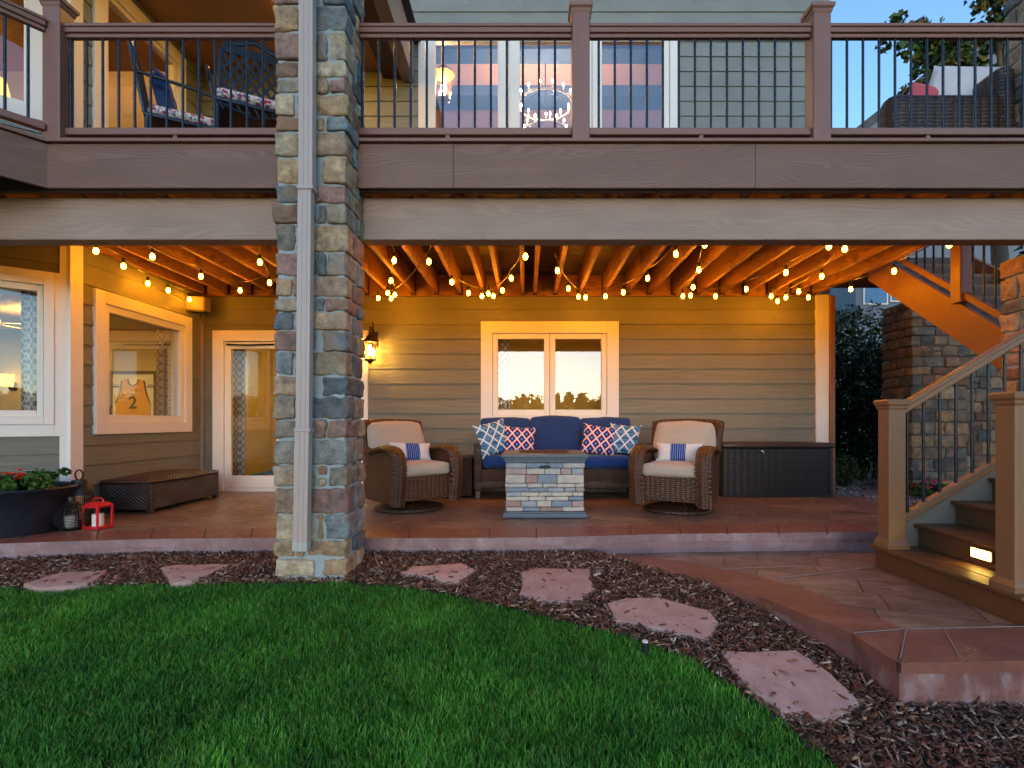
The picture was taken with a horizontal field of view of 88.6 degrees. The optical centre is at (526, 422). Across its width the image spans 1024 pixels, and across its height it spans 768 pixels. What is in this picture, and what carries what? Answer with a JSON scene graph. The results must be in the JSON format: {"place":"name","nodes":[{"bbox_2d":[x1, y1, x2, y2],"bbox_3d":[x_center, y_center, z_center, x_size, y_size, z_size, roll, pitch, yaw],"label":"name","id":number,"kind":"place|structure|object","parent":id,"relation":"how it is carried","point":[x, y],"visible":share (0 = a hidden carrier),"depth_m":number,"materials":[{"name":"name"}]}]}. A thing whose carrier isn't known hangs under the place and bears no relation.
{"place":"outdoors","nodes":[
{"label":"outdoors","id":0,"kind":"place"},
{"bbox_2d":[0,77,9,96],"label":"table lamp","id":1,"kind":"object","parent":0,"point":[1,87],"visible":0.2,"depth_m":6.57,"materials":[{"name":"yellow fabric"}]},
{"bbox_2d":[0,465,872,767],"bbox_3d":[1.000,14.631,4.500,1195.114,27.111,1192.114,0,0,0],"label":"ground","id":2,"kind":"structure","parent":0,"point":[433,701],"depth_m":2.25,"materials":[{"name":"green plant"}]},
{"bbox_2d":[271,0,366,585],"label":"stone pillar","id":3,"kind":"structure","parent":2,"relation":"on","point":[338,513],"depth_m":3.55,"materials":[{"name":"grey stone"}]},
{"bbox_2d":[292,0,316,551],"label":"downspout","id":4,"kind":"object","parent":3,"relation":"attached to","point":[304,430],"visible":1,"depth_m":3.43,"materials":[{"name":"metal"}]},
{"bbox_2d":[0,0,834,512],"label":"house","id":5,"kind":"structure","parent":2,"relation":"on","point":[752,368],"depth_m":6.98,"materials":[{"name":"beige wood"}]},
{"bbox_2d":[0,374,16,389],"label":"lamp","id":6,"kind":"object","parent":5,"relation":"attached to","point":[7,380],"depth_m":8.12,"materials":[{"name":"metal"}]},
{"bbox_2d":[0,320,20,328],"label":"ceiling fan","id":7,"kind":"object","parent":5,"relation":"hanging from","point":[8,323],"visible":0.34,"depth_m":6.65},
{"bbox_2d":[0,0,41,121],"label":"window","id":8,"kind":"structure","parent":5,"relation":"in","point":[17,106],"depth_m":4.80,"materials":[{"name":"white wood"}]},
{"bbox_2d":[0,272,53,424],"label":"window","id":9,"kind":"structure","parent":5,"relation":"in","point":[44,287],"depth_m":4.85,"materials":[{"name":"white wood"}]},
{"bbox_2d":[21,291,36,410],"bbox_3d":[-4.692,-0.305,5.016,0.204,2.350,0.048,0,0,-27],"label":"curtain","id":10,"kind":"object","parent":5,"relation":"hanging from","point":[28,350],"visible":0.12,"depth_m":5.00,"materials":[{"name":"white fabric"}]},
{"bbox_2d":[109,371,156,415],"bbox_3d":[-6.182,-0.280,8.266,0.790,1.060,0.064,0,0,0],"label":"framed jersey","id":11,"kind":"object","parent":5,"relation":"attached to","point":[132,392],"visible":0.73,"depth_m":8.25,"materials":[{"name":"orange fabric"}]},
{"bbox_2d":[91,0,185,127],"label":"door frame","id":12,"kind":"structure","parent":5,"relation":"in","point":[127,10],"depth_m":5.40,"materials":[{"name":"beige wood"}]},
{"bbox_2d":[92,288,191,433],"bbox_3d":[-4.357,-0.610,5.985,0.145,1.460,1.510,0,0,0],"label":"window","id":13,"kind":"structure","parent":5,"relation":"in","point":[105,303],"depth_m":5.79,"materials":[{"name":"white wood"}]},
{"bbox_2d":[156,326,170,415],"bbox_3d":[-4.512,-0.330,6.554,0.048,2.400,0.254,0,0,5],"label":"curtain","id":14,"kind":"object","parent":5,"relation":"hanging from","point":[163,396],"visible":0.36,"depth_m":6.51,"materials":[{"name":"beige fabric"}]},
{"bbox_2d":[185,296,210,313],"bbox_3d":[-4.224,-1.512,6.751,0.220,0.195,0.197,0,0,0],"label":"outdoor speaker","id":15,"kind":"object","parent":5,"relation":"attached to","point":[198,305],"visible":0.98,"depth_m":6.70},
{"bbox_2d":[233,349,245,474],"bbox_3d":[-3.940,-0.295,7.222,0.186,2.370,0.048,0,0,0],"label":"curtain","id":16,"kind":"object","parent":5,"relation":"hanging from","point":[239,411],"visible":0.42,"depth_m":7.22,"materials":[{"name":"grey fabric"}]},
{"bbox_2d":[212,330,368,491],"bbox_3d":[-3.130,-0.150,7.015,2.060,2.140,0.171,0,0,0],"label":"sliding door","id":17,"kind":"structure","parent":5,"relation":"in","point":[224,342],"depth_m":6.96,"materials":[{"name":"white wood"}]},
{"bbox_2d":[363,322,378,363],"bbox_3d":[-2.020,-1.043,6.838,0.230,0.565,0.285,0,0,0],"label":"wall lantern","id":18,"kind":"object","parent":5,"relation":"attached to","point":[371,338],"depth_m":6.79,"materials":[{"name":"brown metal"}]},
{"bbox_2d":[498,340,509,409],"bbox_3d":[-0.322,-0.295,7.252,0.203,2.370,0.048,0,0,0],"label":"curtain","id":19,"kind":"object","parent":5,"relation":"hanging from","point":[503,374],"visible":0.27,"depth_m":7.25,"materials":[{"name":"white fabric"}]},
{"bbox_2d":[0,124,1023,295],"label":"deck","id":20,"kind":"structure","parent":5,"relation":"attached to","point":[595,213],"depth_m":3.92,"materials":[{"name":"brown wood"}]},
{"bbox_2d":[39,0,79,137],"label":"railing post","id":21,"kind":"object","parent":20,"relation":"on","point":[57,14],"visible":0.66,"depth_m":3.79,"materials":[{"name":"brown wood"}]},
{"bbox_2d":[0,0,45,131],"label":"deck railing","id":22,"kind":"object","parent":21,"relation":"attached to","point":[28,18],"visible":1,"depth_m":3.68,"materials":[{"name":"brown wood"}]},
{"bbox_2d":[93,246,190,301],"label":"string lights","id":23,"kind":"object","parent":20,"relation":"hanging from","point":[96,251],"visible":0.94,"depth_m":5.62,"materials":[{"name":"white glass"}]},
{"bbox_2d":[126,22,212,127],"bbox_3d":[-2.955,-2.617,4.476,0.710,1.176,0.668,0,0,-28],"label":"patio chair","id":24,"kind":"object","parent":20,"relation":"on","point":[174,118],"visible":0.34,"depth_m":4.23,"materials":[{"name":"metal"}]},
{"bbox_2d":[152,67,177,109],"bbox_3d":[-3.039,-2.700,4.430,0.147,0.360,0.400,-16,7,-27],"label":"seat pillow","id":25,"kind":"object","parent":24,"relation":"on","point":[158,89],"visible":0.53,"depth_m":4.28,"materials":[{"name":"blue fabric"}]},
{"bbox_2d":[63,23,277,137],"bbox_3d":[-2.535,-2.470,3.860,1.670,0.874,0.092,0,0,0],"label":"deck railing","id":26,"kind":"object","parent":20,"relation":"on","point":[167,32],"visible":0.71,"depth_m":3.84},
{"bbox_2d":[150,246,270,292],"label":"string lights","id":27,"kind":"object","parent":20,"relation":"hanging from","point":[152,256],"visible":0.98,"depth_m":5.50,"materials":[{"name":"white glass"}]},
{"bbox_2d":[205,41,277,127],"bbox_3d":[-2.251,-2.717,4.361,0.668,1.375,0.744,0,0,-27],"label":"patio chair","id":28,"kind":"object","parent":20,"relation":"on","point":[239,108],"visible":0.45,"depth_m":4.32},
{"bbox_2d":[377,246,430,300],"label":"string lights","id":29,"kind":"object","parent":20,"relation":"hanging from","point":[391,277],"visible":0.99,"depth_m":5.68,"materials":[{"name":"white glass"}]},
{"bbox_2d":[359,23,571,137],"bbox_3d":[-0.445,-2.470,3.860,1.559,0.874,0.092,0,0,0],"label":"deck railing","id":30,"kind":"object","parent":20,"relation":"on","point":[443,32],"visible":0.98,"depth_m":3.84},
{"bbox_2d":[448,246,527,298],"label":"string lights","id":31,"kind":"object","parent":20,"relation":"hanging from","point":[525,256],"visible":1,"depth_m":6.09,"materials":[{"name":"white glass"}]},
{"bbox_2d":[568,0,592,137],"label":"railing post","id":32,"kind":"object","parent":20,"relation":"on","point":[579,14],"visible":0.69,"depth_m":3.80,"materials":[{"name":"brown wood"}]},
{"bbox_2d":[555,246,677,299],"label":"string lights","id":33,"kind":"object","parent":20,"relation":"hanging from","point":[605,291],"visible":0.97,"depth_m":5.92,"materials":[{"name":"white glass"}]},
{"bbox_2d":[590,23,811,137],"bbox_3d":[1.271,-2.470,3.860,1.619,0.874,0.092,0,0,0],"label":"deck railing","id":34,"kind":"object","parent":20,"relation":"on","point":[695,32],"visible":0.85,"depth_m":3.84,"materials":[{"name":"brown wood"}]},
{"bbox_2d":[681,246,830,298],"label":"string lights","id":35,"kind":"object","parent":20,"relation":"hanging from","point":[698,270],"visible":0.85,"depth_m":5.94,"materials":[{"name":"white glass"}]},
{"bbox_2d":[800,1,835,137],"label":"railing post","id":36,"kind":"object","parent":20,"relation":"on","point":[817,14],"visible":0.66,"depth_m":3.80,"materials":[{"name":"brown wood"}]},
{"bbox_2d":[769,246,950,303],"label":"string lights","id":37,"kind":"object","parent":20,"relation":"hanging from","point":[844,249],"visible":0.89,"depth_m":6.02,"materials":[{"name":"white glass"}]},
{"bbox_2d":[833,257,1004,369],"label":"stairs","id":38,"kind":"structure","parent":20,"relation":"attached to","point":[974,328],"depth_m":5.47,"materials":[{"name":"brown wood"}]},
{"bbox_2d":[897,246,1001,318],"bbox_3d":[4.173,-1.894,5.345,0.123,2.073,1.681,0,0,0],"label":"stair railing","id":39,"kind":"object","parent":38,"relation":"on","point":[959,285],"visible":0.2,"depth_m":4.97,"materials":[{"name":"brown wood"}]},
{"bbox_2d":[831,23,1023,137],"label":"deck railing","id":40,"kind":"object","parent":20,"relation":"on","point":[941,32],"visible":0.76,"depth_m":3.85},
{"bbox_2d":[880,67,1014,127],"bbox_3d":[3.535,-2.517,4.760,1.050,0.870,0.860,0,0,0],"label":"wicker armchair","id":41,"kind":"object","parent":20,"relation":"on","point":[902,112],"visible":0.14,"depth_m":4.33,"materials":[{"name":"brown wicker"}]},
{"bbox_2d":[907,82,938,94],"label":"throw pillow","id":42,"kind":"object","parent":41,"relation":"on","point":[918,88],"visible":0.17,"depth_m":4.77,"materials":[{"name":"fabric"}]},
{"bbox_2d":[929,66,1003,94],"bbox_3d":[3.869,-2.980,4.719,0.520,0.460,0.187,26,7,32],"label":"throw pillow","id":43,"kind":"object","parent":41,"relation":"on","point":[966,79],"visible":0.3,"depth_m":4.65,"materials":[{"name":"white fabric"}]},
{"bbox_2d":[1003,0,1023,127],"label":"stone pillar","id":44,"kind":"structure","parent":20,"relation":"on","point":[1013,11],"depth_m":4.39,"materials":[{"name":"stone"}]},
{"bbox_2d":[520,64,570,127],"bbox_3d":[0.315,-5.351,8.600,0.914,1.257,0.914,0,0,0],"label":"chandelier","id":45,"kind":"object","parent":5,"relation":"hanging from","point":[549,120],"visible":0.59,"depth_m":8.40,"materials":[{"name":"metal"}]},
{"bbox_2d":[418,41,676,127],"bbox_3d":[0.290,-3.675,7.027,3.440,3.090,0.145,0,0,0],"label":"window","id":46,"kind":"structure","parent":5,"relation":"in","point":[670,47],"depth_m":6.98,"materials":[{"name":"white wood"}]},
{"bbox_2d":[481,321,618,419],"bbox_3d":[0.315,-0.640,7.027,1.830,1.400,0.145,0,0,0],"label":"window","id":47,"kind":"structure","parent":5,"relation":"in","point":[607,332],"depth_m":6.95,"materials":[{"name":"white wood"}]},
{"bbox_2d":[0,549,1023,767],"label":"bark mulch","id":48,"kind":"object","parent":2,"relation":"on","point":[988,750],"visible":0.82,"depth_m":3.14,"materials":[{"name":"brown wood"}]},
{"bbox_2d":[23,570,106,594],"bbox_3d":[-3.087,1.078,3.532,0.415,0.092,0.315,0,0,0],"label":"flagstone","id":49,"kind":"object","parent":48,"relation":"on","point":[60,583],"visible":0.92,"depth_m":3.47,"materials":[{"name":"stone"}]},
{"bbox_2d":[44,570,99,582],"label":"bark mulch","id":50,"kind":"object","parent":49,"relation":"on","point":[87,577],"visible":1,"depth_m":3.51,"materials":[{"name":"brown wood"}]},
{"bbox_2d":[159,564,231,588],"bbox_3d":[-2.381,1.070,3.636,0.472,0.087,0.382,0,0,0],"label":"flagstone","id":51,"kind":"object","parent":48,"relation":"on","point":[188,573],"visible":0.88,"depth_m":3.62,"materials":[{"name":"stone"}]},
{"bbox_2d":[170,563,225,578],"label":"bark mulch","id":52,"kind":"object","parent":51,"relation":"on","point":[193,570],"visible":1,"depth_m":3.69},
{"bbox_2d":[400,563,474,586],"bbox_3d":[-0.589,1.071,3.697,0.467,0.084,0.371,0,0,26],"label":"flagstone","id":53,"kind":"object","parent":48,"relation":"on","point":[460,568],"visible":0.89,"depth_m":3.63,"materials":[{"name":"stone"}]},
{"bbox_2d":[427,566,460,578],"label":"bark mulch","id":54,"kind":"object","parent":53,"relation":"on","point":[438,571],"visible":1,"depth_m":3.62,"materials":[{"name":"brown wood"}]},
{"bbox_2d":[519,568,593,605],"bbox_3d":[0.208,1.093,3.471,0.506,0.118,0.541,0,0,0],"label":"flagstone","id":55,"kind":"object","parent":48,"relation":"on","point":[574,584],"visible":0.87,"depth_m":3.43,"materials":[{"name":"stone"}]},
{"bbox_2d":[528,569,575,589],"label":"bark mulch","id":56,"kind":"object","parent":55,"relation":"on","point":[544,580],"visible":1,"depth_m":3.50,"materials":[{"name":"brown wood"}]},
{"bbox_2d":[607,597,718,641],"bbox_3d":[0.796,1.156,3.095,0.643,0.122,0.416,0,0,21],"label":"flagstone","id":57,"kind":"object","parent":48,"relation":"on","point":[656,611],"visible":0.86,"depth_m":3.04,"materials":[{"name":"stone"}]},
{"bbox_2d":[616,603,707,632],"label":"bark mulch","id":58,"kind":"object","parent":57,"relation":"on","point":[665,623],"visible":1,"depth_m":3.03,"materials":[{"name":"brown wood"}]},
{"bbox_2d":[721,650,859,726],"bbox_3d":[1.236,1.236,2.463,0.479,0.124,0.547,0,0,0],"label":"flagstone","id":59,"kind":"object","parent":48,"relation":"on","point":[814,694],"visible":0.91,"depth_m":2.43,"materials":[{"name":"stone"}]},
{"bbox_2d":[738,653,848,704],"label":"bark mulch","id":60,"kind":"object","parent":59,"relation":"on","point":[773,693],"visible":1,"depth_m":2.42,"materials":[{"name":"brown wood"}]},
{"bbox_2d":[641,639,648,653],"bbox_3d":[0.615,1.156,2.710,0.040,0.062,0.040,0,0,0],"label":"sprinkler head","id":61,"kind":"object","parent":2,"relation":"on","point":[644,646],"visible":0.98,"depth_m":2.70},
{"bbox_2d":[835,300,900,478],"bbox_3d":[6.823,-0.576,9.962,4.012,4.243,1.829,0,0,0],"label":"hedge","id":62,"kind":"object","parent":2,"relation":"on","point":[861,414],"visible":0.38,"depth_m":9.46,"materials":[{"name":"green plant"}]},
{"bbox_2d":[830,22,1023,450],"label":"neighbour house","id":63,"kind":"structure","parent":2,"relation":"on","point":[862,298],"depth_m":18.00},
{"bbox_2d":[863,288,887,304],"bbox_3d":[11.963,-4.500,17.970,0.846,0.934,0.059,0,0,0],"label":"window","id":64,"kind":"structure","parent":63,"relation":"in","point":[878,295],"depth_m":17.94,"materials":[{"name":"blue glass"}]},
{"bbox_2d":[889,295,899,301],"bbox_3d":[12.710,-4.544,17.970,0.495,0.846,0.059,0,0,0],"label":"window","id":65,"kind":"structure","parent":63,"relation":"in","point":[891,299],"depth_m":17.95,"materials":[{"name":"white glass"}]},
{"bbox_2d":[874,0,1008,267],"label":"maple tree","id":66,"kind":"object","parent":2,"relation":"on","point":[996,11],"visible":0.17,"depth_m":10.31,"materials":[{"name":"green plant"}]},
{"bbox_2d":[869,470,1023,625],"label":"stairs","id":67,"kind":"structure","parent":2,"relation":"on","point":[950,540],"depth_m":3.52,"materials":[{"name":"brown wood"}]},
{"bbox_2d":[873,399,910,549],"bbox_3d":[2.655,0.370,3.810,0.163,1.070,0.163,0,0,0],"label":"newel post","id":68,"kind":"object","parent":67,"relation":"on","point":[891,474],"visible":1,"depth_m":3.75,"materials":[{"name":"brown wood"}]},
{"bbox_2d":[906,328,1023,522],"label":"stair railing","id":69,"kind":"object","parent":67,"relation":"on","point":[970,368],"visible":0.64,"depth_m":3.81,"materials":[{"name":"brown wood"}]},
{"bbox_2d":[988,391,1023,593],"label":"newel post","id":70,"kind":"object","parent":67,"relation":"on","point":[1008,576],"visible":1,"depth_m":2.82,"materials":[{"name":"brown wood"}]},
{"bbox_2d":[998,255,1023,391],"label":"stone pillar","id":71,"kind":"structure","parent":2,"relation":"on","point":[1011,320],"depth_m":4.35,"materials":[{"name":"stone"}]},
{"bbox_2d":[1012,246,1023,256],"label":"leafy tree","id":72,"kind":"object","parent":2,"relation":"on","point":[1019,248],"visible":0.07,"depth_m":8.17,"materials":[{"name":"green plant"}]},
{"bbox_2d":[436,61,453,103],"bbox_3d":[-1.196,-5.295,7.600,0.320,1.370,0.320,0,0,0],"label":"table lamp","id":73,"kind":"object","parent":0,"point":[448,74],"visible":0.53,"depth_m":7.64,"materials":[{"name":"metal"}]},
{"bbox_2d":[0,491,909,558],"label":"patio","id":74,"kind":"structure","parent":0,"point":[613,522],"depth_m":4.51,"materials":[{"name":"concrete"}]},
{"bbox_2d":[0,481,79,538],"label":"planter tub","id":75,"kind":"object","parent":74,"relation":"on","point":[24,512],"visible":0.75,"depth_m":4.24,"materials":[{"name":"plastic"}]},
{"bbox_2d":[0,472,23,491],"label":"flowering plant","id":76,"kind":"object","parent":75,"relation":"in","point":[7,484],"visible":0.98,"depth_m":4.25,"materials":[{"name":"green plant"}]},
{"bbox_2d":[0,468,40,489],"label":"flowering plant","id":77,"kind":"object","parent":75,"relation":"on","point":[19,485],"visible":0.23,"depth_m":4.45,"materials":[{"name":"red plant"}]},
{"bbox_2d":[19,467,72,489],"bbox_3d":[-4.105,0.499,4.437,0.317,0.236,0.358,0,0,16],"label":"flowering plant","id":78,"kind":"object","parent":75,"relation":"on","point":[33,480],"visible":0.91,"depth_m":4.41,"materials":[{"name":"green plant"}]},
{"bbox_2d":[53,496,90,530],"bbox_3d":[-3.900,0.775,4.500,0.257,0.285,0.257,0,0,0],"label":"lantern","id":79,"kind":"object","parent":74,"relation":"on","point":[70,522],"visible":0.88,"depth_m":4.46,"materials":[{"name":"metal"}]},
{"bbox_2d":[68,469,93,525],"bbox_3d":[-4.020,0.670,4.720,0.210,0.496,0.210,0,0,0],"label":"lantern","id":80,"kind":"object","parent":74,"relation":"on","point":[84,487],"visible":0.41,"depth_m":4.70,"materials":[{"name":"metal"}]},
{"bbox_2d":[82,497,113,529],"bbox_3d":[-3.720,0.784,4.560,0.152,0.268,0.152,0,0,8],"label":"lantern","id":81,"kind":"object","parent":74,"relation":"on","point":[97,520],"visible":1,"depth_m":4.52,"materials":[{"name":"red metal"}]},
{"bbox_2d":[100,469,218,512],"bbox_3d":[-4.035,0.726,5.870,0.621,0.385,1.276,0,0,0],"label":"ottoman bench","id":82,"kind":"object","parent":74,"relation":"on","point":[150,492],"visible":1,"depth_m":5.44,"materials":[{"name":"brown wicker"}]},
{"bbox_2d":[361,419,462,513],"bbox_3d":[-1.275,0.438,5.648,0.832,0.960,0.983,0,0,-41],"label":"swivel chair","id":83,"kind":"object","parent":74,"relation":"on","point":[395,482],"visible":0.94,"depth_m":5.45,"materials":[{"name":"brown wicker"}]},
{"bbox_2d":[389,442,430,459],"bbox_3d":[-1.240,0.320,5.654,0.480,0.220,0.127,4,-24,-36],"label":"lumbar pillow","id":84,"kind":"object","parent":83,"relation":"on","point":[415,451],"visible":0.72,"depth_m":5.62,"materials":[{"name":"white fabric"}]},
{"bbox_2d":[461,455,474,495],"bbox_3d":[-0.860,0.658,6.570,0.430,0.480,0.410,0,0,0],"label":"side table","id":85,"kind":"object","parent":74,"relation":"on","point":[467,482],"visible":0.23,"depth_m":6.38,"materials":[{"name":"wood"}]},
{"bbox_2d":[501,449,588,517],"bbox_3d":[0.182,0.604,5.420,0.841,0.632,0.840,0,0,0],"label":"fire pit","id":86,"kind":"object","parent":74,"relation":"on","point":[543,483],"visible":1,"depth_m":5.04,"materials":[{"name":"stone"}]},
{"bbox_2d":[474,415,639,498],"bbox_3d":[0.385,0.413,6.585,2.020,1.010,0.719,0,0,0],"label":"sofa","id":87,"kind":"object","parent":74,"relation":"on","point":[554,432],"visible":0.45,"depth_m":6.31,"materials":[{"name":"fabric"}]},
{"bbox_2d":[472,418,504,458],"bbox_3d":[-0.400,0.190,6.359,0.420,0.420,0.156,-15,-5,-27],"label":"throw pillow","id":88,"kind":"object","parent":87,"relation":"on","point":[491,437],"visible":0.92,"depth_m":6.28,"materials":[{"name":"blue fabric"}]},
{"bbox_2d":[501,426,535,453],"bbox_3d":[-0.090,0.220,6.399,0.420,0.360,0.156,4,-16,-6],"label":"throw pillow","id":89,"kind":"object","parent":87,"relation":"on","point":[516,438],"visible":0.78,"depth_m":6.34,"materials":[{"name":"multicoloured fabric"}]},
{"bbox_2d":[580,423,614,454],"bbox_3d":[0.885,0.215,6.399,0.420,0.380,0.156,8,-15,8],"label":"throw pillow","id":90,"kind":"object","parent":87,"relation":"on","point":[598,440],"visible":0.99,"depth_m":6.34,"materials":[{"name":"fabric"}]},
{"bbox_2d":[611,423,640,453],"bbox_3d":[1.190,0.205,6.391,0.380,0.380,0.158,5,-10,22],"label":"throw pillow","id":91,"kind":"object","parent":87,"relation":"on","point":[625,439],"visible":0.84,"depth_m":6.32,"materials":[{"name":"blue fabric"}]},
{"bbox_2d":[628,419,724,514],"bbox_3d":[1.618,0.438,5.553,0.832,0.960,0.983,0,0,29],"label":"swivel chair","id":92,"kind":"object","parent":74,"relation":"on","point":[673,487],"visible":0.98,"depth_m":5.29,"materials":[{"name":"brown wicker"}]},
{"bbox_2d":[656,443,702,461],"bbox_3d":[1.609,0.320,5.537,0.480,0.220,0.126,0,-22,25],"label":"lumbar pillow","id":93,"kind":"object","parent":92,"relation":"on","point":[677,452],"visible":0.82,"depth_m":5.49,"materials":[{"name":"white fabric"}]},
{"bbox_2d":[719,441,834,496],"bbox_3d":[3.100,0.580,6.683,1.404,0.677,0.539,0,0,0],"label":"storage chest","id":94,"kind":"object","parent":74,"relation":"on","point":[774,469],"visible":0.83,"depth_m":6.46,"materials":[{"name":"black wicker"}]},
{"bbox_2d":[610,550,1023,706],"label":"patio","id":95,"kind":"structure","parent":0,"point":[903,639],"depth_m":2.88,"materials":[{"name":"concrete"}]},
{"bbox_2d":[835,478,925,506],"bbox_3d":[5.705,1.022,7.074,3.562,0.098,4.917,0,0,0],"label":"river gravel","id":96,"kind":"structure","parent":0,"point":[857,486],"depth_m":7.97,"materials":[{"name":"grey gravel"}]},
{"bbox_2d":[925,480,947,496],"bbox_3d":[5.396,0.865,6.838,0.324,0.251,0.268,0,0,-30],"label":"flowering plant","id":97,"kind":"object","parent":96,"relation":"on","point":[928,493],"visible":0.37,"depth_m":6.84,"materials":[{"name":"green plant"}]},
{"bbox_2d":[845,470,917,504],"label":"gravel path","id":98,"kind":"structure","parent":0,"point":[869,475],"depth_m":10.03,"materials":[{"name":"stone"}]},
{"bbox_2d":[835,454,867,486],"bbox_3d":[5.066,0.766,8.384,0.564,0.519,0.524,0,0,-13],"label":"shrub","id":99,"kind":"object","parent":98,"relation":"on","point":[842,475],"visible":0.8,"depth_m":8.27,"materials":[{"name":"green plant"}]},
{"bbox_2d":[860,489,877,497],"bbox_3d":[5.050,1.045,7.577,0.392,0.063,1.254,0,0,36],"label":"flagstone","id":100,"kind":"object","parent":98,"relation":"on","point":[871,493],"visible":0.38,"depth_m":7.50,"materials":[{"name":"stone"}]},
{"bbox_2d":[873,458,877,480],"bbox_3d":[5.405,0.727,7.685,0.591,0.509,0.568,0,0,39],"label":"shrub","id":101,"kind":"object","parent":98,"relation":"on","point":[875,469],"visible":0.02,"depth_m":7.85,"materials":[{"name":"green plant"}]},
{"bbox_2d":[909,480,932,497],"bbox_3d":[5.148,0.875,6.902,0.328,0.253,0.327,0,0,0],"label":"flowering plant","id":102,"kind":"object","parent":98,"relation":"on","point":[915,489],"visible":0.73,"depth_m":6.87,"materials":[{"name":"green plant"}]},
{"bbox_2d":[881,303,1002,497],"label":"stone wall","id":103,"kind":"structure","parent":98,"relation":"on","point":[919,353],"depth_m":7.21,"materials":[{"name":"stone"}]},
{"bbox_2d":[920,477,943,490],"bbox_3d":[5.514,0.868,7.241,0.341,0.247,0.346,0,0,0],"label":"flowering plant","id":104,"kind":"object","parent":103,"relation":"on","point":[929,484],"visible":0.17,"depth_m":7.17,"materials":[{"name":"red plant"}]},
{"bbox_2d":[830,0,1002,127],"label":"sky","id":105,"kind":"structure","parent":0,"point":[844,11],"materials":[{"name":"blue"}]}
]}

